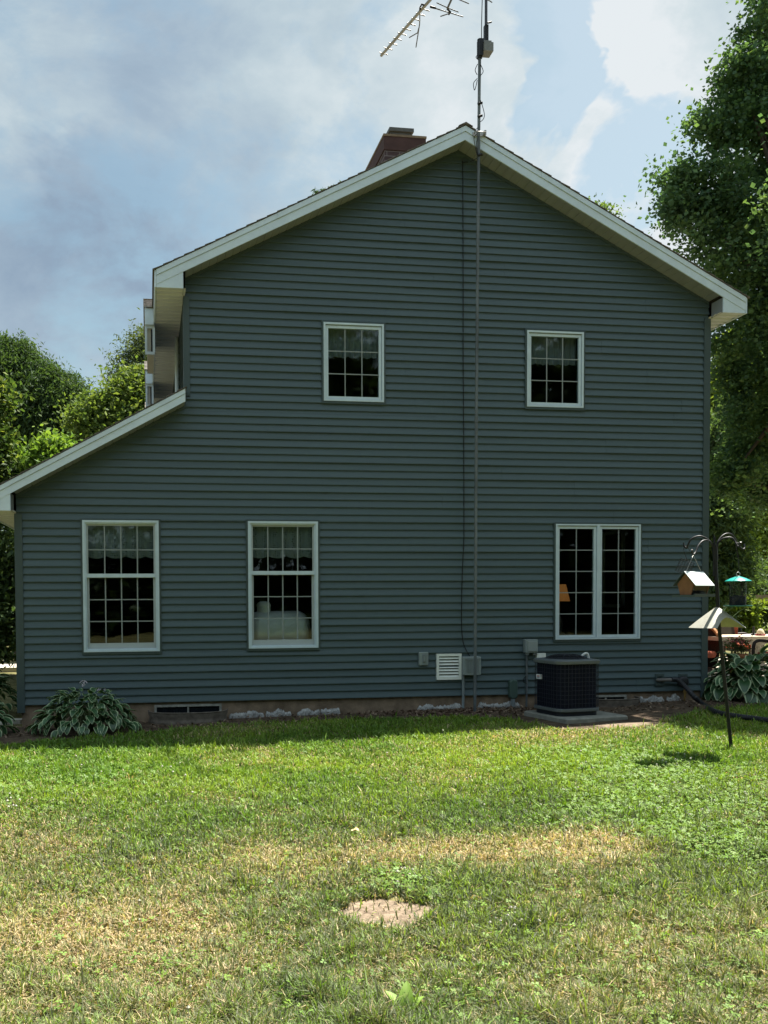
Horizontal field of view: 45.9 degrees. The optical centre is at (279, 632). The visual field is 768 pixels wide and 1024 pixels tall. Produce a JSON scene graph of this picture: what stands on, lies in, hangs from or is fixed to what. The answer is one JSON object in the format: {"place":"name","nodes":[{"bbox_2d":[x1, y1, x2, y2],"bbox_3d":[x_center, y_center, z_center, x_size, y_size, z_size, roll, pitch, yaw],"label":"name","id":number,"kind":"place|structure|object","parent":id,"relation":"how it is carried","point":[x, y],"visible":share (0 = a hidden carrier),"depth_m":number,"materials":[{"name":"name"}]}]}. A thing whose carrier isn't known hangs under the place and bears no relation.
{"place":"outdoors","nodes":[
{"label":"outdoors","id":0,"kind":"place"},
{"bbox_2d":[0,664,15,672],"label":"path","id":1,"kind":"structure","parent":0,"point":[10,669],"depth_m":21.71,"materials":[{"name":"concrete"}]},
{"bbox_2d":[254,601,310,639],"bbox_3d":[-0.025,-0.108,12.724,0.927,0.671,0.534,-1,2,-8],"label":"sofa","id":2,"kind":"object","parent":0,"point":[275,629],"visible":0.61,"depth_m":12.50,"materials":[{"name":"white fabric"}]},
{"bbox_2d":[0,0,764,551],"label":"sky","id":3,"kind":"structure","parent":0,"point":[136,136],"materials":[{"name":"blue"}]},
{"bbox_2d":[0,629,767,1023],"bbox_3d":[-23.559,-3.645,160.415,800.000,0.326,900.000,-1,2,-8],"label":"ground","id":4,"kind":"structure","parent":0,"point":[12,681],"depth_m":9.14,"materials":[{"name":"green plant"}]},
{"bbox_2d":[0,523,15,669],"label":"evergreen shrub","id":5,"kind":"object","parent":4,"relation":"on","point":[7,612],"visible":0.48,"depth_m":19.93,"materials":[{"name":"green plant"}]},
{"bbox_2d":[0,658,20,713],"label":"hosta","id":6,"kind":"object","parent":4,"relation":"on","point":[9,688],"visible":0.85,"depth_m":13.02,"materials":[{"name":"green plant"}]},
{"bbox_2d":[0,718,21,724],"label":"edging stone","id":7,"kind":"object","parent":4,"relation":"on","point":[18,720],"visible":0.27,"depth_m":12.17,"materials":[{"name":"stone"}]},
{"bbox_2d":[0,368,40,482],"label":"broadleaf tree","id":8,"kind":"object","parent":4,"relation":"on","point":[8,446],"visible":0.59,"depth_m":19.20,"materials":[{"name":"green plant"}]},
{"bbox_2d":[0,328,64,653],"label":"cedar tree","id":9,"kind":"object","parent":4,"relation":"on","point":[16,356],"visible":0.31,"depth_m":29.07,"materials":[{"name":"green plant"}]},
{"bbox_2d":[10,423,82,473],"bbox_3d":[-5.077,-1.702,19.544,1.899,5.658,1.994,1,2,33],"label":"broadleaf tree","id":10,"kind":"object","parent":4,"relation":"on","point":[44,447],"visible":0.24,"depth_m":19.20,"materials":[{"name":"green plant"}]},
{"bbox_2d":[5,356,96,470],"bbox_3d":[-7.347,-4.061,29.398,4.383,9.781,4.098,-1,2,-8],"label":"cedar tree","id":11,"kind":"object","parent":4,"relation":"on","point":[58,383],"visible":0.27,"depth_m":28.50,"materials":[{"name":"green plant"}]},
{"bbox_2d":[39,355,145,442],"bbox_3d":[-4.588,-3.789,26.569,4.897,9.317,4.119,-1,2,-8],"label":"broadleaf tree","id":12,"kind":"object","parent":4,"relation":"on","point":[122,396],"visible":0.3,"depth_m":25.85,"materials":[{"name":"green plant"}]},
{"bbox_2d":[91,307,146,388],"bbox_3d":[-5.078,-5.634,33.636,3.857,12.531,3.371,-1,2,-8],"label":"broadleaf tree","id":13,"kind":"object","parent":4,"relation":"on","point":[139,349],"visible":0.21,"depth_m":33.05,"materials":[{"name":"green plant"}]},
{"bbox_2d":[148,709,227,724],"bbox_3d":[-1.217,1.276,11.957,1.079,0.460,0.374,-1,2,-8],"label":"window well","id":14,"kind":"object","parent":4,"relation":"on","point":[183,718],"depth_m":11.80,"materials":[{"name":"grey metal"}]},
{"bbox_2d":[310,181,340,194],"bbox_3d":[1.331,-6.205,26.445,3.140,13.924,2.848,-1,2,-8],"label":"spruce tree","id":15,"kind":"object","parent":4,"relation":"on","point":[315,191],"depth_m":26.17,"materials":[{"name":"green plant"}]},
{"bbox_2d":[0,122,749,726],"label":"house","id":16,"kind":"structure","parent":4,"relation":"on","point":[260,410],"depth_m":12.48,"materials":[{"name":"plastic"}]},
{"bbox_2d":[88,526,153,558],"bbox_3d":[-2.138,-1.219,12.053,0.905,0.454,0.012,-1,2,-8],"label":"lace valance","id":17,"kind":"object","parent":16,"relation":"hanging from","point":[111,540],"visible":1,"depth_m":12.05,"materials":[{"name":"white fabric"}]},
{"bbox_2d":[80,518,161,654],"bbox_3d":[-2.121,-0.611,11.987,1.053,1.805,0.115,-1,2,-8],"label":"window","id":18,"kind":"structure","parent":16,"relation":"in","point":[155,647],"depth_m":11.97,"materials":[{"name":"white plastic"}]},
{"bbox_2d":[154,703,221,712],"bbox_3d":[-1.246,1.155,12.164,0.908,0.360,0.030,-1,2,-8],"label":"basement window","id":19,"kind":"structure","parent":16,"relation":"in","point":[174,708],"depth_m":12.16,"materials":[{"name":"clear glass"}]},
{"bbox_2d":[253,527,311,557],"bbox_3d":[0.023,-1.247,12.370,0.869,0.449,0.012,-1,2,-8],"label":"lace valance","id":20,"kind":"object","parent":16,"relation":"hanging from","point":[304,542],"visible":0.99,"depth_m":12.37,"materials":[{"name":"white fabric"}]},
{"bbox_2d":[246,519,319,650],"bbox_3d":[0.039,-0.645,12.304,1.017,1.788,0.115,-1,2,-8],"label":"window","id":21,"kind":"structure","parent":16,"relation":"in","point":[314,643],"depth_m":12.29,"materials":[{"name":"white plastic"}]},
{"bbox_2d":[328,329,377,358],"bbox_3d":[0.990,-4.005,12.443,0.771,0.392,0.036,-1,2,-8],"label":"sheer valance","id":22,"kind":"object","parent":16,"relation":"hanging from","point":[352,340],"visible":0.84,"depth_m":12.45,"materials":[{"name":"white fabric"}]},
{"bbox_2d":[321,320,385,404],"bbox_3d":[1.008,-3.702,12.343,0.897,1.120,0.102,-1,2,-8],"label":"window","id":23,"kind":"structure","parent":16,"relation":"in","point":[343,325],"depth_m":12.31,"materials":[{"name":"white plastic"}]},
{"bbox_2d":[418,652,427,664],"bbox_3d":[2.013,0.369,12.574,0.134,0.186,0.073,-1,2,-8],"label":"outlet box","id":24,"kind":"object","parent":16,"relation":"attached to","point":[422,658],"visible":1,"depth_m":12.55,"materials":[{"name":"grey paint"}]},
{"bbox_2d":[436,653,461,679],"bbox_3d":[2.381,0.483,12.647,0.364,0.368,0.041,-1,2,-8],"label":"wall vent","id":25,"kind":"object","parent":16,"relation":"attached to","point":[450,675],"depth_m":12.64,"materials":[{"name":"white plastic"}]},
{"bbox_2d":[461,161,469,655],"bbox_3d":[2.607,-3.103,12.564,0.135,6.898,0.012,-1,2,-8],"label":"coaxial cable","id":26,"kind":"object","parent":16,"relation":"attached to","point":[463,400],"visible":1,"depth_m":12.54,"materials":[{"name":"black metal"}]},
{"bbox_2d":[462,656,480,707],"bbox_3d":[2.706,0.774,12.668,0.288,0.866,0.114,-1,2,-8],"label":"meter box","id":27,"kind":"object","parent":16,"relation":"attached to","point":[467,665],"visible":0.86,"depth_m":12.61,"materials":[{"name":"grey paint"}]},
{"bbox_2d":[508,679,517,707],"bbox_3d":[3.321,0.903,12.779,0.120,0.469,0.082,-1,2,-8],"label":"cable box","id":28,"kind":"object","parent":16,"relation":"attached to","point":[513,689],"visible":0.87,"depth_m":12.74,"materials":[{"name":"green plastic"}]},
{"bbox_2d":[523,639,537,707],"bbox_3d":[3.571,0.616,12.796,0.202,1.035,0.103,-1,2,-8],"label":"disconnect box","id":29,"kind":"object","parent":16,"relation":"attached to","point":[530,645],"visible":0.94,"depth_m":12.76,"materials":[{"name":"grey paint"}]},
{"bbox_2d":[536,653,545,657],"bbox_3d":[3.733,0.331,12.834,0.133,0.069,0.057,-1,2,-8],"label":"line cover","id":30,"kind":"object","parent":16,"relation":"attached to","point":[538,655],"visible":0.71,"depth_m":12.81,"materials":[{"name":"white plastic"}]},
{"bbox_2d":[531,337,575,365],"bbox_3d":[3.887,-4.036,12.868,0.776,0.394,0.036,-1,2,-8],"label":"sheer valance","id":31,"kind":"object","parent":16,"relation":"hanging from","point":[538,347],"visible":0.89,"depth_m":12.87,"materials":[{"name":"white fabric"}]},
{"bbox_2d":[524,329,584,410],"bbox_3d":[3.905,-3.731,12.768,0.902,1.125,0.102,-1,2,-8],"label":"window","id":32,"kind":"structure","parent":16,"relation":"in","point":[579,335],"depth_m":12.74,"materials":[{"name":"white plastic"}]},
{"bbox_2d":[553,522,641,641],"bbox_3d":[4.582,-0.726,12.964,1.351,1.711,0.105,-1,2,-8],"label":"window","id":33,"kind":"structure","parent":16,"relation":"in","point":[596,528],"depth_m":12.93,"materials":[{"name":"white plastic"}]},
{"bbox_2d":[596,694,626,698],"bbox_3d":[4.738,1.091,13.041,0.646,0.360,0.030,-1,2,-8],"label":"basement window","id":34,"kind":"structure","parent":16,"relation":"in","point":[600,696],"depth_m":13.05,"materials":[{"name":"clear glass"}]},
{"bbox_2d":[602,529,625,607],"bbox_3d":[5.858,-1.108,15.664,0.140,1.342,0.729,-1,2,-8],"label":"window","id":35,"kind":"structure","parent":16,"relation":"in","point":[622,556],"depth_m":15.35,"materials":[{"name":"white plastic"}]},
{"bbox_2d":[654,674,663,685],"bbox_3d":[5.555,0.694,13.123,0.133,0.170,0.037,-1,2,-8],"label":"wall plate","id":36,"kind":"object","parent":16,"relation":"attached to","point":[656,682],"depth_m":13.10,"materials":[{"name":"grey plastic"}]},
{"bbox_2d":[654,677,675,681],"bbox_3d":[5.635,0.690,13.081,0.305,0.070,0.084,0,2,5],"label":"drain pipe","id":37,"kind":"object","parent":16,"relation":"attached to","point":[672,679],"visible":1,"depth_m":13.05,"materials":[{"name":"grey plastic"}]},
{"bbox_2d":[0,704,767,1023],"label":"clover","id":38,"kind":"object","parent":4,"relation":"on","point":[636,798],"visible":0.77,"depth_m":5.96,"materials":[{"name":"green plant"}]},
{"bbox_2d":[0,698,767,745],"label":"dirt bed","id":39,"kind":"object","parent":4,"relation":"on","point":[653,715],"visible":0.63,"depth_m":11.81,"materials":[{"name":"soil"}]},
{"bbox_2d":[0,702,19,736],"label":"hosta","id":40,"kind":"object","parent":39,"relation":"on","point":[4,720],"visible":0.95,"depth_m":11.16,"materials":[{"name":"green plant"}]},
{"bbox_2d":[25,680,141,737],"bbox_3d":[-2.464,0.949,11.265,1.446,0.750,1.080,-1,2,-8],"label":"hosta","id":41,"kind":"object","parent":39,"relation":"on","point":[91,717],"visible":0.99,"depth_m":11.04,"materials":[{"name":"green plant"}]},
{"bbox_2d":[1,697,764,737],"bbox_3d":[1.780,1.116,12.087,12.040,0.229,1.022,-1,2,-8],"label":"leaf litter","id":42,"kind":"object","parent":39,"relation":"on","point":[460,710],"visible":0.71,"depth_m":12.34,"materials":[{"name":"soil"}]},
{"bbox_2d":[524,710,627,723],"bbox_3d":[3.832,1.183,11.649,0.930,0.272,0.930,-1,2,-19],"label":"concrete pad","id":43,"kind":"object","parent":39,"relation":"on","point":[600,716],"visible":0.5,"depth_m":11.29,"materials":[{"name":"grey concrete"}]},
{"bbox_2d":[533,652,599,716],"bbox_3d":[3.711,0.654,11.617,0.672,0.788,0.672,-1,2,-17],"label":"air conditioner","id":44,"kind":"object","parent":43,"relation":"on","point":[566,685],"visible":1,"depth_m":11.36,"materials":[{"name":"metal"}]},
{"bbox_2d":[595,722,666,727],"bbox_3d":[4.235,1.123,10.932,1.112,0.024,0.480,-1,2,-8],"label":"bare patch","id":45,"kind":"object","parent":39,"relation":"on","point":[628,724],"visible":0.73,"depth_m":10.92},
{"bbox_2d":[341,899,431,927],"bbox_3d":[0.565,1.426,4.511,0.694,0.016,0.429,1,2,27],"label":"bare patch","id":46,"kind":"object","parent":4,"relation":"on","point":[391,913],"visible":0.52,"depth_m":4.57,"materials":[{"name":"beige soil"}]},
{"bbox_2d":[6,726,766,1019],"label":"clover blossoms","id":47,"kind":"object","parent":4,"relation":"on","point":[384,926],"visible":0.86,"depth_m":6.67,"materials":[{"name":"white plant"}]},
{"bbox_2d":[385,981,423,1014],"bbox_3d":[0.469,1.409,3.408,0.185,0.108,0.151,-1,2,-8],"label":"weed","id":48,"kind":"object","parent":4,"relation":"on","point":[406,988],"visible":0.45,"depth_m":3.44,"materials":[{"name":"green plant"}]},
{"bbox_2d":[379,0,493,710],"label":"antenna mast","id":49,"kind":"object","parent":4,"relation":"on","point":[485,46],"visible":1,"depth_m":12.22,"materials":[{"name":"metal"}]},
{"bbox_2d":[588,193,629,218],"bbox_3d":[9.942,-6.418,27.660,3.504,13.913,3.523,-1,2,-8],"label":"broadleaf tree","id":50,"kind":"object","parent":4,"relation":"on","point":[604,205],"visible":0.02,"depth_m":27.32,"materials":[{"name":"green plant"}]},
{"bbox_2d":[596,696,639,706],"bbox_3d":[4.790,1.165,12.837,0.859,0.460,0.374,-1,2,-8],"label":"window well","id":51,"kind":"object","parent":4,"relation":"on","point":[635,701],"depth_m":12.67,"materials":[{"name":"grey metal"}]},
{"bbox_2d":[624,0,767,529],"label":"maple tree","id":52,"kind":"object","parent":4,"relation":"on","point":[726,215],"visible":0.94,"depth_m":16.40,"materials":[{"name":"green plant"}]},
{"bbox_2d":[683,533,745,748],"bbox_3d":[4.369,0.151,8.991,0.806,2.299,0.475,-1,2,-8],"label":"feeder pole","id":53,"kind":"object","parent":4,"relation":"on","point":[717,617],"visible":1,"depth_m":8.94,"materials":[{"name":"black metal"}]},
{"bbox_2d":[675,548,693,572],"bbox_3d":[4.065,-0.718,8.997,0.176,0.297,0.073,0,2,14],"label":"suet cage","id":54,"kind":"object","parent":53,"relation":"hanging from","point":[683,560],"visible":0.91,"depth_m":8.99,"materials":[{"name":"black metal"}]},
{"bbox_2d":[672,555,714,596],"bbox_3d":[4.028,-0.550,8.724,0.330,0.407,0.244,-2,2,-32],"label":"house bird feeder","id":55,"kind":"object","parent":53,"relation":"hanging from","point":[686,582],"visible":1,"depth_m":8.67,"materials":[{"name":"brown wood"}]},
{"bbox_2d":[723,542,752,606],"bbox_3d":[4.524,-0.569,8.847,0.264,0.632,0.264,-1,2,-8],"label":"tube bird feeder","id":56,"kind":"object","parent":53,"relation":"hanging from","point":[737,600],"visible":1,"depth_m":8.80,"materials":[{"name":"teal plastic"}]},
{"bbox_2d":[676,676,767,723],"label":"drain hose","id":57,"kind":"object","parent":4,"relation":"on","point":[682,681],"visible":0.94,"depth_m":11.79,"materials":[{"name":"black plastic"}]},
{"bbox_2d":[702,645,767,702],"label":"hosta","id":58,"kind":"object","parent":4,"relation":"on","point":[745,682],"visible":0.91,"depth_m":12.92,"materials":[{"name":"green plant"}]},
{"bbox_2d":[710,324,762,419],"bbox_3d":[20.554,-7.007,39.686,10.817,14.218,6.791,-1,2,-8],"label":"broadleaf tree","id":59,"kind":"object","parent":4,"relation":"on","point":[712,397],"visible":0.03,"depth_m":38.03,"materials":[{"name":"green plant"}]},
{"bbox_2d":[708,378,767,617],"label":"cedar tree","id":60,"kind":"object","parent":4,"relation":"on","point":[727,560],"visible":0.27,"depth_m":28.48,"materials":[{"name":"green plant"}]},
{"bbox_2d":[708,555,767,626],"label":"evergreen shrub","id":61,"kind":"object","parent":4,"relation":"on","point":[764,590],"visible":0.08,"depth_m":33.22,"materials":[{"name":"green plant"}]},
{"bbox_2d":[724,593,767,633],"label":"leafy shrub","id":62,"kind":"object","parent":4,"relation":"on","point":[749,618],"visible":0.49,"depth_m":29.50,"materials":[{"name":"green plant"}]},
{"bbox_2d":[727,595,767,603],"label":"rail fence","id":63,"kind":"object","parent":4,"relation":"on","point":[760,596],"visible":0.02,"depth_m":31.95,"materials":[{"name":"brown wood"}]},
{"bbox_2d":[739,506,767,564],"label":"broadleaf tree","id":64,"kind":"object","parent":4,"relation":"on","point":[764,540],"visible":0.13,"depth_m":37.72,"materials":[{"name":"green plant"}]},
{"bbox_2d":[559,584,569,634],"bbox_3d":[4.344,-0.352,13.944,0.320,0.788,0.320,-1,2,-8],"label":"table lamp","id":65,"kind":"object","parent":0,"point":[563,596],"visible":0.41,"depth_m":13.83,"materials":[{"name":"ceramic"}]},
{"bbox_2d":[708,657,765,686],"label":"patio","id":66,"kind":"structure","parent":0,"point":[727,669],"depth_m":17.58,"materials":[{"name":"concrete"}]},
{"bbox_2d":[708,628,719,671],"bbox_3d":[8.235,0.243,17.756,0.854,1.044,0.789,-1,2,-8],"label":"wicker armchair","id":67,"kind":"object","parent":66,"relation":"on","point":[713,647],"visible":0.2,"depth_m":17.79,"materials":[{"name":"brown wicker"}]},
{"bbox_2d":[708,634,767,669],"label":"patio table","id":68,"kind":"object","parent":66,"relation":"on","point":[759,646],"visible":0.3,"depth_m":17.73,"materials":[{"name":"concrete"}]},
{"bbox_2d":[755,629,765,635],"bbox_3d":[9.635,-0.005,17.969,0.190,0.137,0.187,-1,2,-8],"label":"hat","id":69,"kind":"object","parent":68,"relation":"on","point":[760,632],"visible":1,"depth_m":17.92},
{"bbox_2d":[724,634,756,672],"bbox_3d":[8.179,0.421,16.018,0.527,0.801,0.616,-1,2,-8],"label":"flowering plant","id":70,"kind":"object","parent":66,"relation":"on","point":[737,646],"visible":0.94,"depth_m":15.97,"materials":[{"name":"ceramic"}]},
{"bbox_2d":[751,639,767,675],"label":"patio chair","id":71,"kind":"object","parent":66,"relation":"on","point":[754,645],"visible":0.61,"depth_m":16.16,"materials":[{"name":"metal"}]},
{"bbox_2d":[721,627,763,655],"bbox_3d":[9.962,0.213,19.344,0.689,0.983,0.660,0,2,4],"label":"patio chair","id":72,"kind":"object","parent":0,"point":[729,630],"visible":0.17,"depth_m":19.25,"materials":[{"name":"wicker"}]}
]}

